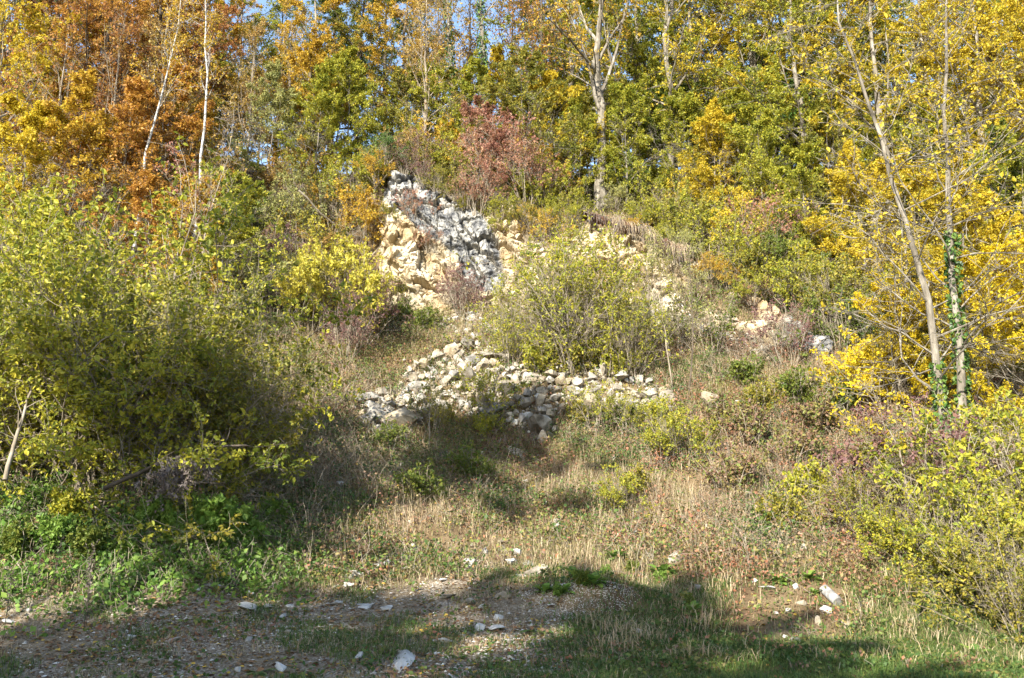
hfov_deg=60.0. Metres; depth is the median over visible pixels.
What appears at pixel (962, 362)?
sycamore tree
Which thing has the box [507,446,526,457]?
stone
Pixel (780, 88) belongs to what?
maple tree
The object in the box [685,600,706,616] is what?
broadleaf weed
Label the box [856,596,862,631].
dry stalk
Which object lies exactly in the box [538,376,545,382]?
boulder
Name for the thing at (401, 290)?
hazel shrub
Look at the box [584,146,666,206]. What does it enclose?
hazel shrub
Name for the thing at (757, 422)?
bramble shrub
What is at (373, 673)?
gravel
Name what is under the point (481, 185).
spindle shrub
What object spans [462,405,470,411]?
boulder
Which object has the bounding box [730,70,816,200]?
understorey tree
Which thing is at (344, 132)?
understorey tree
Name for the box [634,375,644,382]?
boulder
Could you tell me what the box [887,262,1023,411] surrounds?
maple tree
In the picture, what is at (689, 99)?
hazel tree
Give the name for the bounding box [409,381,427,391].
boulder
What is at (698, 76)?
maple tree
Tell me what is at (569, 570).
broadleaf weed
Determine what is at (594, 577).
broadleaf weed
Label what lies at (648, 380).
boulder
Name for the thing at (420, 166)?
spindle shrub
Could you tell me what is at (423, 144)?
hazel shrub
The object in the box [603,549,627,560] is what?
broadleaf weed
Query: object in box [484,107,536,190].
spindle shrub
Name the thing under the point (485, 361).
boulder
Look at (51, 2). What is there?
beech tree
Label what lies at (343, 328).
dogwood shrub
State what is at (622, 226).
turf overhang
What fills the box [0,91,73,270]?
beech tree
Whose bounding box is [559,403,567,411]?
boulder
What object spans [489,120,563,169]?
hazel shrub
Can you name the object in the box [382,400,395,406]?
boulder
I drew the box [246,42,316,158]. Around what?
understorey tree
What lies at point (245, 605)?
stone
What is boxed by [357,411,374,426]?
boulder
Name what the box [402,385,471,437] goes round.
hazel shrub
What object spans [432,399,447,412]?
boulder
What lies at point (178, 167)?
ash sapling
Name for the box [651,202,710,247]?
hazel shrub
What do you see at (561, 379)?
boulder
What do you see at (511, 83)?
understorey tree
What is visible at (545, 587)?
broadleaf weed
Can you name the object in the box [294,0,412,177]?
hornbeam tree
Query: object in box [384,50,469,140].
understorey tree
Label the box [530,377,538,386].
boulder
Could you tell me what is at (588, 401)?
boulder
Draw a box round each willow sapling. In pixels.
[421,345,442,450]
[643,233,672,390]
[663,244,713,393]
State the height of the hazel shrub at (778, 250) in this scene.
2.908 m
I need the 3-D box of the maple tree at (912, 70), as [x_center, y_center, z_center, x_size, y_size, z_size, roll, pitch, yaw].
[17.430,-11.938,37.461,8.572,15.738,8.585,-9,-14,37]
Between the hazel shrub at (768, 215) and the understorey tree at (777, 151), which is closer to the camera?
the hazel shrub at (768, 215)
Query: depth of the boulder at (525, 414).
22.41 m
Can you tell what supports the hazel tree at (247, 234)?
on the ground at (220, 665)
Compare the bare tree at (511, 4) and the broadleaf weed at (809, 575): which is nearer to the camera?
the broadleaf weed at (809, 575)
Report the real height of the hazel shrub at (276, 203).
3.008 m
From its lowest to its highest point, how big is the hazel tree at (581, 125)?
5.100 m
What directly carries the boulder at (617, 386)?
on the ground at (220, 665)
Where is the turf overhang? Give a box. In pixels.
[577,206,702,264]
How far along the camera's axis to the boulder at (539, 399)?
22.98 m
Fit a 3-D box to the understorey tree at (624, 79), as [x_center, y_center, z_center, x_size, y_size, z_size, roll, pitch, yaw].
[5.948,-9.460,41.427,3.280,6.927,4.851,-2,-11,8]
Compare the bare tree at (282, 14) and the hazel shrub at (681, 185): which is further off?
the bare tree at (282, 14)
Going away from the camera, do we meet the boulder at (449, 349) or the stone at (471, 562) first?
the stone at (471, 562)
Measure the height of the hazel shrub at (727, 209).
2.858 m
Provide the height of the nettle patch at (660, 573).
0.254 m
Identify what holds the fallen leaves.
on the ground at (220, 665)
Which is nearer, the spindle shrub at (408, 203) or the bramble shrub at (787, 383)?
the bramble shrub at (787, 383)
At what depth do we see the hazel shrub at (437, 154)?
34.20 m
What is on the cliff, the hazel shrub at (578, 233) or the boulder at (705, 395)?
the hazel shrub at (578, 233)
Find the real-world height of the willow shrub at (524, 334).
3.836 m
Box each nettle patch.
[0,520,39,560]
[27,512,76,553]
[47,486,97,522]
[64,525,110,559]
[103,534,136,560]
[124,494,177,534]
[159,512,194,549]
[185,492,252,550]
[223,500,269,548]
[254,492,296,526]
[552,581,568,595]
[573,569,589,584]
[598,564,612,576]
[625,559,639,571]
[654,569,670,582]
[679,592,694,604]
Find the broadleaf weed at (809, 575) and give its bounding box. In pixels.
[800,569,822,580]
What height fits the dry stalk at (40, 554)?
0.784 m
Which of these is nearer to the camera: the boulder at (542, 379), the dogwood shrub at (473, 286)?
the boulder at (542, 379)
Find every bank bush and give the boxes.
[795,460,926,544]
[799,388,1023,526]
[809,416,976,507]
[829,472,998,564]
[859,376,1023,541]
[867,388,1023,566]
[871,457,1023,600]
[902,489,1023,622]
[906,525,1023,643]
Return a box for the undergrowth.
[0,170,1023,677]
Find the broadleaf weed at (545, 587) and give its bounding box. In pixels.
[532,583,551,593]
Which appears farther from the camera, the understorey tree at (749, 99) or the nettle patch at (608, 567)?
the understorey tree at (749, 99)
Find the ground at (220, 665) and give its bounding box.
[0,155,1023,677]
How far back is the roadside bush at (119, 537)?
13.94 m
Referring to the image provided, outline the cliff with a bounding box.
[378,170,833,357]
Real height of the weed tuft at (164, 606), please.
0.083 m
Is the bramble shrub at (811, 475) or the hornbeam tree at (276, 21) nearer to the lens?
the bramble shrub at (811, 475)
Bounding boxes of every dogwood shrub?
[0,144,78,242]
[241,221,304,267]
[320,266,414,348]
[320,288,384,361]
[432,259,487,316]
[737,295,817,369]
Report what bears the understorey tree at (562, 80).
on the ground at (220, 665)
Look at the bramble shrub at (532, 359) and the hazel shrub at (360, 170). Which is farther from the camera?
the hazel shrub at (360, 170)
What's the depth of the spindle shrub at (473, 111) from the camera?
34.72 m
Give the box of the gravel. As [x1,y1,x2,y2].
[0,557,661,677]
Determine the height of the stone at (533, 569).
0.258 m
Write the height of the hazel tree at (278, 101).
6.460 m
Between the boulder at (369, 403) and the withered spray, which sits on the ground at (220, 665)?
the boulder at (369, 403)
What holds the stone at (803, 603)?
on the ground at (220, 665)
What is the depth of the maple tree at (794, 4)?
37.85 m
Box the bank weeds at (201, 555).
[0,457,326,657]
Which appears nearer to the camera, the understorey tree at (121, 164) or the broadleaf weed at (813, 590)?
the broadleaf weed at (813, 590)
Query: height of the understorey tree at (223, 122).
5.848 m
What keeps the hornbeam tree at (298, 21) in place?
on the ground at (220, 665)
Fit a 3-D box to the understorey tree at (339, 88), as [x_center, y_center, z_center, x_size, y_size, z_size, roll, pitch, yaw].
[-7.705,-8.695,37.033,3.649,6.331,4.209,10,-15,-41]
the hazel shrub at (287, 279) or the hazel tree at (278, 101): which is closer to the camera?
the hazel shrub at (287, 279)
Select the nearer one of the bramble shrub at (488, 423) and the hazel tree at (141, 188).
the bramble shrub at (488, 423)
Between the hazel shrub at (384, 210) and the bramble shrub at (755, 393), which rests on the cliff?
the hazel shrub at (384, 210)
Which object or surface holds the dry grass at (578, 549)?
on the ground at (220, 665)
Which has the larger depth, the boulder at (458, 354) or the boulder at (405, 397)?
the boulder at (458, 354)
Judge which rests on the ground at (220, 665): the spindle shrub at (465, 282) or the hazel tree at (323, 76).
the hazel tree at (323, 76)
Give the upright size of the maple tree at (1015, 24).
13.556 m
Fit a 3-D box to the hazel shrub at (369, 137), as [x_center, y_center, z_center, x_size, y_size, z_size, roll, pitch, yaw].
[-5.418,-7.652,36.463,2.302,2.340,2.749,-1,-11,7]
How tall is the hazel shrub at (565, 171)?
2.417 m
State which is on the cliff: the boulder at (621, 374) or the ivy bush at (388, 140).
the ivy bush at (388, 140)
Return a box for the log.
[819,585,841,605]
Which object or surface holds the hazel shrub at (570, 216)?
on the cliff
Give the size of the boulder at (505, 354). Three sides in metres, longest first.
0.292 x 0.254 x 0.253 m
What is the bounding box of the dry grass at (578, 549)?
[0,167,1023,666]
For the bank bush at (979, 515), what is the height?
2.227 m
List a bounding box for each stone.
[2,619,13,622]
[138,659,151,663]
[201,583,226,588]
[228,566,235,578]
[235,666,240,671]
[237,602,256,610]
[245,636,252,642]
[275,662,286,671]
[330,600,342,604]
[345,570,363,578]
[354,651,362,658]
[358,603,371,609]
[381,605,392,610]
[432,637,452,642]
[439,594,454,597]
[463,558,475,566]
[464,598,475,603]
[475,623,484,631]
[489,624,504,630]
[493,614,502,620]
[495,591,512,599]
[505,558,516,564]
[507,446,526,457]
[513,548,521,557]
[524,564,547,576]
[668,549,684,562]
[758,586,774,588]
[796,600,807,605]
[815,615,820,625]
[819,605,831,613]
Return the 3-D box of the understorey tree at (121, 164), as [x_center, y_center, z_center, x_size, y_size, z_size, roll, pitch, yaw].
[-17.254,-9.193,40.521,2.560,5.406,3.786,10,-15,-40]
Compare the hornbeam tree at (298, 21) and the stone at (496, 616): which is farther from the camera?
the hornbeam tree at (298, 21)
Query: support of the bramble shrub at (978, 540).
on the ground at (220, 665)
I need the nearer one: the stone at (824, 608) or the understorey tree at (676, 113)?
the stone at (824, 608)
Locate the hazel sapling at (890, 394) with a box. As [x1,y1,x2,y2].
[826,368,934,524]
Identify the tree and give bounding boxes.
[0,0,104,142]
[0,0,108,207]
[0,0,111,207]
[0,0,134,205]
[0,73,181,274]
[0,74,47,173]
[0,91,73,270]
[1,65,148,261]
[6,6,164,167]
[7,68,92,205]
[9,0,187,231]
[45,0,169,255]
[59,0,229,68]
[62,85,138,193]
[66,50,147,184]
[74,0,245,164]
[88,168,220,310]
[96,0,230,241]
[100,59,234,256]
[108,88,164,183]
[115,59,224,178]
[127,0,281,118]
[129,0,204,278]
[131,0,276,109]
[147,173,244,305]
[155,81,239,192]
[167,80,242,175]
[172,57,241,177]
[184,69,231,155]
[186,0,227,260]
[189,162,268,307]
[202,58,323,190]
[204,56,256,143]
[208,0,296,169]
[209,56,304,179]
[214,72,267,171]
[221,16,285,185]
[234,60,364,193]
[238,37,353,187]
[243,0,312,150]
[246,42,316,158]
[247,0,314,171]
[247,0,355,165]
[263,0,402,155]
[273,55,386,185]
[278,45,390,183]
[281,118,364,166]
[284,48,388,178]
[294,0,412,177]
[318,0,458,134]
[350,0,458,125]
[368,57,438,141]
[371,83,438,135]
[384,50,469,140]
[388,0,479,142]
[392,0,476,128]
[403,61,486,148]
[422,0,460,126]
[428,44,526,155]
[429,0,519,128]
[431,47,529,180]
[451,0,566,124]
[474,0,496,173]
[475,44,583,194]
[482,0,673,181]
[495,0,623,136]
[500,0,589,144]
[500,78,561,145]
[515,0,642,212]
[524,74,619,189]
[526,68,606,164]
[530,58,591,157]
[531,74,612,171]
[542,0,668,180]
[544,0,720,162]
[549,94,619,197]
[583,74,691,212]
[584,0,727,195]
[594,77,662,198]
[595,0,765,183]
[605,61,664,178]
[628,0,760,192]
[628,83,683,193]
[642,86,740,202]
[647,68,709,180]
[652,105,695,176]
[653,92,744,191]
[660,0,773,174]
[660,0,834,198]
[661,0,799,182]
[662,97,758,209]
[669,0,826,189]
[674,65,758,188]
[675,84,785,217]
[678,102,784,226]
[697,0,893,228]
[710,0,843,159]
[718,104,797,233]
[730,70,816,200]
[735,57,843,200]
[737,0,1023,465]
[742,0,913,217]
[747,100,808,184]
[762,136,841,263]
[764,92,881,230]
[774,55,865,190]
[776,0,1023,451]
[782,0,986,241]
[782,95,907,228]
[783,0,909,66]
[801,138,938,294]
[827,109,916,233]
[835,0,1021,224]
[838,144,984,316]
[839,270,949,417]
[844,0,957,126]
[850,80,897,180]
[857,99,913,209]
[864,0,1023,220]
[871,103,970,260]
[879,83,972,227]
[885,156,1015,325]
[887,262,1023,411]
[903,0,1021,110]
[918,230,1023,447]
[920,97,1015,215]
[922,185,1023,383]
[924,0,1023,230]
[929,0,1023,160]
[934,242,1023,425]
[936,117,1023,285]
[937,123,1023,282]
[943,0,1023,94]
[968,102,1023,227]
[982,80,1023,190]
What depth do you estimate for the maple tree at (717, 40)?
41.84 m
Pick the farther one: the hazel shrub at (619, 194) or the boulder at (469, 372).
the hazel shrub at (619, 194)
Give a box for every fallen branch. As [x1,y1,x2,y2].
[3,380,46,480]
[103,431,289,490]
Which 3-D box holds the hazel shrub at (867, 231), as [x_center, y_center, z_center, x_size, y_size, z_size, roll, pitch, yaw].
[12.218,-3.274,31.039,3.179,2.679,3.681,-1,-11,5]
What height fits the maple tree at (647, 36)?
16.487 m
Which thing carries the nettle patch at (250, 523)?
on the ground at (220, 665)
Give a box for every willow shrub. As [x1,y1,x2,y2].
[430,272,579,365]
[453,200,673,373]
[501,238,632,369]
[507,225,646,374]
[522,263,597,333]
[570,255,642,339]
[575,263,709,376]
[623,250,681,301]
[647,227,690,278]
[667,264,712,305]
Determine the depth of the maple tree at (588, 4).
40.35 m
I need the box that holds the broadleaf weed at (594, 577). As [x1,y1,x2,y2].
[581,572,609,587]
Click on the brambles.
(554, 500)
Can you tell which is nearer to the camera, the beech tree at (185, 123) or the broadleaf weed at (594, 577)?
the broadleaf weed at (594, 577)
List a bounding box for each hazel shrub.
[116,162,189,233]
[154,164,271,250]
[189,179,306,259]
[189,226,295,299]
[213,243,339,321]
[225,168,326,244]
[244,207,361,275]
[250,146,337,195]
[264,238,363,330]
[270,155,365,228]
[278,176,385,237]
[290,212,396,340]
[290,218,375,272]
[314,149,401,203]
[314,184,385,261]
[324,249,399,303]
[344,146,408,191]
[350,146,401,184]
[352,127,397,160]
[357,127,437,175]
[368,202,405,225]
[370,116,433,166]
[371,124,447,174]
[380,274,407,298]
[398,109,468,148]
[399,130,460,180]
[402,132,471,187]
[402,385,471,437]
[413,159,454,193]
[420,143,484,186]
[424,131,495,184]
[431,169,473,201]
[432,107,529,165]
[446,354,530,419]
[451,190,489,213]
[461,158,527,202]
[478,187,522,220]
[485,212,515,232]
[487,185,533,209]
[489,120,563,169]
[495,159,548,208]
[501,138,583,203]
[502,197,537,227]
[514,202,556,242]
[515,152,590,208]
[516,177,564,214]
[521,197,561,233]
[525,257,558,276]
[528,208,578,249]
[532,184,587,222]
[533,180,595,219]
[552,201,584,230]
[560,376,629,434]
[566,148,601,202]
[567,223,590,243]
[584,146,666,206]
[588,232,617,268]
[594,386,659,436]
[595,181,639,215]
[610,197,658,224]
[618,156,689,208]
[622,213,649,235]
[628,288,714,359]
[638,219,678,248]
[642,176,710,240]
[644,181,723,246]
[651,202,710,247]
[654,280,744,357]
[658,223,705,261]
[661,174,726,212]
[669,196,747,261]
[674,184,758,251]
[687,210,791,283]
[690,188,796,248]
[691,251,727,278]
[711,257,752,291]
[714,227,816,298]
[721,177,769,227]
[721,208,834,295]
[724,263,779,305]
[729,182,813,245]
[737,237,843,311]
[754,190,813,228]
[764,213,877,277]
[765,239,856,305]
[774,280,910,357]
[780,211,850,273]
[789,251,897,331]
[795,253,889,314]
[796,218,889,288]
[806,199,876,243]
[808,325,905,402]
[817,316,972,413]
[828,210,909,268]
[834,263,918,334]
[863,291,970,391]
[908,302,1023,397]
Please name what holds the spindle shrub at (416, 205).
on the ground at (220, 665)
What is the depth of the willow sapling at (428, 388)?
21.17 m
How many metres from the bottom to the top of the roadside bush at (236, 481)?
2.737 m
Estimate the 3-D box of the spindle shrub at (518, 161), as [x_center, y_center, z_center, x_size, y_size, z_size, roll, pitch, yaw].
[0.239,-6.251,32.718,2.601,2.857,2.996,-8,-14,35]
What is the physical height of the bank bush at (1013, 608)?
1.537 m
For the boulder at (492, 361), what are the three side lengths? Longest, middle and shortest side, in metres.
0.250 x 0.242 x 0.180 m
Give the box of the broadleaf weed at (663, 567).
[648,564,678,574]
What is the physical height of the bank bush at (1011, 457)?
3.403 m
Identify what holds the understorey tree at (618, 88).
on the ground at (220, 665)
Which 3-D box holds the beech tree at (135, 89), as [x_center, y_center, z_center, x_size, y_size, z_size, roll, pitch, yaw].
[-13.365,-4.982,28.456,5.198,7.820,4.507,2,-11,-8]
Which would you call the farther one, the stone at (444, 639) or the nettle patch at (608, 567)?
the nettle patch at (608, 567)
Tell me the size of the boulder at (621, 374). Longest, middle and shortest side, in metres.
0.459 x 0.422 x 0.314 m
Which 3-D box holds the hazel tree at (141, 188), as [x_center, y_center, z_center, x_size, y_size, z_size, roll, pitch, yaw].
[-10.180,-2.440,25.495,3.409,5.297,3.070,-5,-12,23]
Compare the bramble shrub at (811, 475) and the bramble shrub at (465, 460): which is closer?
the bramble shrub at (811, 475)
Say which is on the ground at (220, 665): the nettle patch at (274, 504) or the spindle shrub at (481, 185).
the nettle patch at (274, 504)
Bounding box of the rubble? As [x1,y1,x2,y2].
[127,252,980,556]
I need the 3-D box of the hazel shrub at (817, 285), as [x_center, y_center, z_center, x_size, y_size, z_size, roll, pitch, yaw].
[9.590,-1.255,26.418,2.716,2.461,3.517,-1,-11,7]
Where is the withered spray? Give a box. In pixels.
[132,456,221,515]
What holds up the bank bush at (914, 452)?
on the ground at (220, 665)
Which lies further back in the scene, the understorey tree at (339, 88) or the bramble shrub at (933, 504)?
the understorey tree at (339, 88)
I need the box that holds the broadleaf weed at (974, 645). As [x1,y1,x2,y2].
[960,643,992,656]
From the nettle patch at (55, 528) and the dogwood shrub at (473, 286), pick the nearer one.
the nettle patch at (55, 528)
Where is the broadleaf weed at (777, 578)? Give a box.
[764,573,791,584]
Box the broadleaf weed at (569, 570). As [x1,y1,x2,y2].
[558,566,583,580]
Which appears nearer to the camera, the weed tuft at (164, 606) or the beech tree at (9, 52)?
the weed tuft at (164, 606)
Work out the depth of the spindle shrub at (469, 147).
33.30 m
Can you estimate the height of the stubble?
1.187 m
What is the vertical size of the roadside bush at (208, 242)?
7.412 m
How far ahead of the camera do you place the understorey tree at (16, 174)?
34.59 m
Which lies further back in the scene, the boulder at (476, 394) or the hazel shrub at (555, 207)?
the hazel shrub at (555, 207)
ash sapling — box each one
[153,141,213,289]
[169,91,251,282]
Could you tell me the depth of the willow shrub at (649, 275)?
29.13 m
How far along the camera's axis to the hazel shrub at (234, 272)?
26.93 m
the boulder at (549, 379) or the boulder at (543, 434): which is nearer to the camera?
the boulder at (543, 434)
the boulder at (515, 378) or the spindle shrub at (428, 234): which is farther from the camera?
the spindle shrub at (428, 234)
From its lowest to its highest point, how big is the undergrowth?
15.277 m
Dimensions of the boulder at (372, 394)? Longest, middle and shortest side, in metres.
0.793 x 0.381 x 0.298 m
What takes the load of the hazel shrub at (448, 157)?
on the ground at (220, 665)
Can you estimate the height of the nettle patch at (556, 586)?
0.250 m
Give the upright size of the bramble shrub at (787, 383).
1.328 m
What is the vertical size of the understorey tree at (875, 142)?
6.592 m
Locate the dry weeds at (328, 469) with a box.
[0,215,1023,592]
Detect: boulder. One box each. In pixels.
[355,392,382,402]
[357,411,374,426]
[364,400,392,413]
[367,406,385,422]
[376,387,386,396]
[381,407,419,426]
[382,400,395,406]
[384,395,391,400]
[392,649,416,670]
[397,394,410,403]
[397,402,404,407]
[406,366,412,373]
[406,373,417,381]
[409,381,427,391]
[413,360,419,368]
[415,393,427,402]
[419,358,430,368]
[431,351,445,362]
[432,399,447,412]
[439,375,450,385]
[442,357,450,363]
[444,343,458,357]
[448,370,458,380]
[453,350,464,362]
[454,380,466,393]
[457,362,475,382]
[459,400,471,406]
[461,337,474,350]
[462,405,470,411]
[465,354,479,365]
[475,392,484,401]
[476,357,489,370]
[479,402,502,415]
[480,351,503,359]
[489,358,495,365]
[495,380,513,393]
[502,352,510,360]
[511,373,520,383]
[512,394,519,400]
[518,397,530,407]
[519,412,533,423]
[523,387,530,396]
[526,372,541,377]
[528,414,551,433]
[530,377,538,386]
[535,394,544,406]
[536,386,549,393]
[537,406,546,413]
[537,430,546,443]
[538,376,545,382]
[543,369,557,376]
[546,376,553,383]
[546,409,554,418]
[549,393,560,401]
[551,386,561,393]
[553,373,566,384]
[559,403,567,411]
[566,358,584,375]
[567,385,575,392]
[571,377,583,386]
[573,390,581,397]
[583,390,603,406]
[587,373,595,381]
[593,385,601,391]
[599,363,608,375]
[613,383,621,391]
[613,397,637,403]
[614,370,628,379]
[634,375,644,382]
[636,390,658,398]
[646,377,652,383]
[659,390,675,402]
[701,391,717,408]
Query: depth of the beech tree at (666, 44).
37.30 m
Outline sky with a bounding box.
[0,0,1022,173]
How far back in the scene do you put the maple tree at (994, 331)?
18.28 m
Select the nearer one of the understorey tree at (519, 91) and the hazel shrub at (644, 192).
the hazel shrub at (644, 192)
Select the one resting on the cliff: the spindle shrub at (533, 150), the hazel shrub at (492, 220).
the hazel shrub at (492, 220)
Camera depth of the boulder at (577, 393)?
23.11 m
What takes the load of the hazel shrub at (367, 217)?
on the ground at (220, 665)
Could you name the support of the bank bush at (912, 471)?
on the ground at (220, 665)
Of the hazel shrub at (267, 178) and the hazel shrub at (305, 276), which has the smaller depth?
the hazel shrub at (305, 276)
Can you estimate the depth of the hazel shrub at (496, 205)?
31.75 m
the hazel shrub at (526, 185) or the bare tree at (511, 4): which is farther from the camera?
the bare tree at (511, 4)
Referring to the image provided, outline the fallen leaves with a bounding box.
[0,190,1020,677]
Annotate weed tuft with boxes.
[151,603,176,608]
[245,668,278,676]
[460,645,492,655]
[520,627,553,635]
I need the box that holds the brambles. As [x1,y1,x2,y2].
[0,174,1023,588]
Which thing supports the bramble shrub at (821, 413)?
on the ground at (220, 665)
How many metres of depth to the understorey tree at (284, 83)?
38.22 m
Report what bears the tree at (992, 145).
on the ground at (220, 665)
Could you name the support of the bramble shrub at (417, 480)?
on the ground at (220, 665)
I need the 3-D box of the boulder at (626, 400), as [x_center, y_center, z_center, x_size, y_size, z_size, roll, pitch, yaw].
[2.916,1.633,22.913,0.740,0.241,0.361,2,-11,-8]
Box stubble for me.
[0,555,703,677]
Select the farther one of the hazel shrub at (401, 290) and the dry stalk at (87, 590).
the hazel shrub at (401, 290)
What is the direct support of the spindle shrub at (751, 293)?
on the ground at (220, 665)
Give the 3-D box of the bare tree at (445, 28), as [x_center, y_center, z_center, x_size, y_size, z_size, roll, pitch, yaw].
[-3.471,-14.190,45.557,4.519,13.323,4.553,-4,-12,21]
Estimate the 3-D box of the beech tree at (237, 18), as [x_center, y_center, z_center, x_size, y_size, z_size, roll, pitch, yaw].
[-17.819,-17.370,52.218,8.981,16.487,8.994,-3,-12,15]
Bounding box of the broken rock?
[375,187,827,349]
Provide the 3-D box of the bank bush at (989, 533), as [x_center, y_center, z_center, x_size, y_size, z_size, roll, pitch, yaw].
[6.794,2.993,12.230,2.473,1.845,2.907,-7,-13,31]
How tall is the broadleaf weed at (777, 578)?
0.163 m
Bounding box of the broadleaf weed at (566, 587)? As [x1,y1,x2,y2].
[553,583,574,594]
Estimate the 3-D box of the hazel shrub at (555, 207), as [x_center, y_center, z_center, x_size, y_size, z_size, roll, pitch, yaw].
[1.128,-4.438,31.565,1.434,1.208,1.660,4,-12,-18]
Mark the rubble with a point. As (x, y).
(531, 410)
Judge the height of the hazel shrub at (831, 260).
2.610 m
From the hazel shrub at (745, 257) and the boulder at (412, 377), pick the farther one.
the hazel shrub at (745, 257)
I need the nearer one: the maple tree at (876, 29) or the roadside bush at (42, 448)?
the roadside bush at (42, 448)
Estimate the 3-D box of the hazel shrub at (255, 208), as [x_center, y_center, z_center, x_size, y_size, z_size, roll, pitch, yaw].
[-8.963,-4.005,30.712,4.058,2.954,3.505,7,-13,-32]
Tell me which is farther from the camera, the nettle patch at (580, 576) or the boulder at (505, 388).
the boulder at (505, 388)
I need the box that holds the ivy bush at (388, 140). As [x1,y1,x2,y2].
[358,123,409,166]
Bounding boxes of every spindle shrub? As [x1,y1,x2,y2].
[385,143,424,174]
[386,122,448,174]
[391,184,424,221]
[400,190,441,219]
[405,154,437,186]
[412,224,443,253]
[437,270,476,304]
[446,173,487,210]
[448,94,507,192]
[451,103,535,201]
[452,157,509,215]
[474,124,526,200]
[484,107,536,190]
[484,131,559,200]
[488,128,552,205]
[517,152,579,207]
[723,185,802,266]
[730,275,780,307]
[761,202,833,251]
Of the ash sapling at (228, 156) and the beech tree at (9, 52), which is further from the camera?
the beech tree at (9, 52)
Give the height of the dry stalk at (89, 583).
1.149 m
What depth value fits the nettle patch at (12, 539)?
12.40 m
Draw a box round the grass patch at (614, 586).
[518,580,643,619]
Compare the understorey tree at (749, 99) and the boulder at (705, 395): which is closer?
the boulder at (705, 395)
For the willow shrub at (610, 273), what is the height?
4.384 m
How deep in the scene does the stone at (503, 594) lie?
12.50 m
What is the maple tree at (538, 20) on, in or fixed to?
on the ground at (220, 665)
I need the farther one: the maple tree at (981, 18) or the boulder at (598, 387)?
the maple tree at (981, 18)
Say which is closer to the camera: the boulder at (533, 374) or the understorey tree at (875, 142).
the boulder at (533, 374)
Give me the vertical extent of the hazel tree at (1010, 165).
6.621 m
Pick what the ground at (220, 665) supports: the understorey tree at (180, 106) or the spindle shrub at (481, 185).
the understorey tree at (180, 106)
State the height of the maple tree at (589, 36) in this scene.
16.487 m
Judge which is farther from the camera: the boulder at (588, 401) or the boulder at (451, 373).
the boulder at (451, 373)
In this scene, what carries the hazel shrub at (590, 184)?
on the ground at (220, 665)
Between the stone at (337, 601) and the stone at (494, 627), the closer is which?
the stone at (494, 627)
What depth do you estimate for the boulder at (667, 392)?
22.67 m
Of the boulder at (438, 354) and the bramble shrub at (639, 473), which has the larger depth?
the boulder at (438, 354)
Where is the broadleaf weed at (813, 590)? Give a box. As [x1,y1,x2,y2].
[807,587,821,595]
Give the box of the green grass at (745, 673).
[0,491,1023,677]
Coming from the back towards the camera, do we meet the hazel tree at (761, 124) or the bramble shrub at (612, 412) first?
the hazel tree at (761, 124)
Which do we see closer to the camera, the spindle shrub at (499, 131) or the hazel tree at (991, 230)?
the hazel tree at (991, 230)
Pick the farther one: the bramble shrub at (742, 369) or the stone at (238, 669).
the bramble shrub at (742, 369)
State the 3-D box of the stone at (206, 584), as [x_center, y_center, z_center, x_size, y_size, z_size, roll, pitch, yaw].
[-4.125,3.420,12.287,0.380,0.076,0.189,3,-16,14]
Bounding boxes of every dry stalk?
[2,563,18,639]
[35,536,46,588]
[50,537,62,592]
[83,539,98,630]
[83,557,93,625]
[472,549,476,588]
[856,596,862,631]
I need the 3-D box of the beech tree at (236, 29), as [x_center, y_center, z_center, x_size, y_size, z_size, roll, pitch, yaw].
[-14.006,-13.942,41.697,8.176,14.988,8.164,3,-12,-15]
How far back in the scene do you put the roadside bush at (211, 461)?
14.10 m
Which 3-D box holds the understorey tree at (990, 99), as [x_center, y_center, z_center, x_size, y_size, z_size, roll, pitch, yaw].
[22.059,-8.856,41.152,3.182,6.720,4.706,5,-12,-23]
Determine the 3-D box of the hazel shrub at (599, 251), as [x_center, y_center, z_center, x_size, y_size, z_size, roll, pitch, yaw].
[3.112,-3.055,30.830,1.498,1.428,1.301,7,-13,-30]
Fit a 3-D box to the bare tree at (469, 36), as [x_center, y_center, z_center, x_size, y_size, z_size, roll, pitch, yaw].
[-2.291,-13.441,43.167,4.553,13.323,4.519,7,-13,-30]
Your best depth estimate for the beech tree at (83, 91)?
28.02 m
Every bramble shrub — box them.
[364,300,388,332]
[368,417,409,447]
[383,295,414,323]
[393,457,448,504]
[401,302,443,335]
[430,406,463,424]
[443,440,497,481]
[472,410,505,440]
[515,340,562,374]
[538,343,598,377]
[563,399,593,428]
[588,344,627,377]
[591,461,663,518]
[604,399,638,427]
[619,462,654,498]
[631,393,676,431]
[634,400,718,466]
[647,405,727,458]
[698,390,750,433]
[698,442,766,493]
[703,351,766,387]
[721,398,776,446]
[728,375,786,417]
[753,489,822,532]
[754,420,823,466]
[764,361,826,407]
[769,455,833,510]
[784,388,852,435]
[798,435,879,480]
[810,369,867,416]
[835,478,901,530]
[901,491,960,539]
[948,524,1014,568]
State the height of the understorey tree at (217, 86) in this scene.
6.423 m
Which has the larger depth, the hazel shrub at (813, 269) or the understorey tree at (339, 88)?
the understorey tree at (339, 88)
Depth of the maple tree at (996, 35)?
45.21 m
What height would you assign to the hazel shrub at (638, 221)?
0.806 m
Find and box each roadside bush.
[0,125,376,472]
[0,156,282,438]
[0,218,318,521]
[0,220,219,569]
[0,267,365,509]
[0,272,140,506]
[8,266,339,593]
[112,265,294,449]
[161,357,322,502]
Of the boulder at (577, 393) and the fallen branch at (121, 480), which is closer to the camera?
the fallen branch at (121, 480)

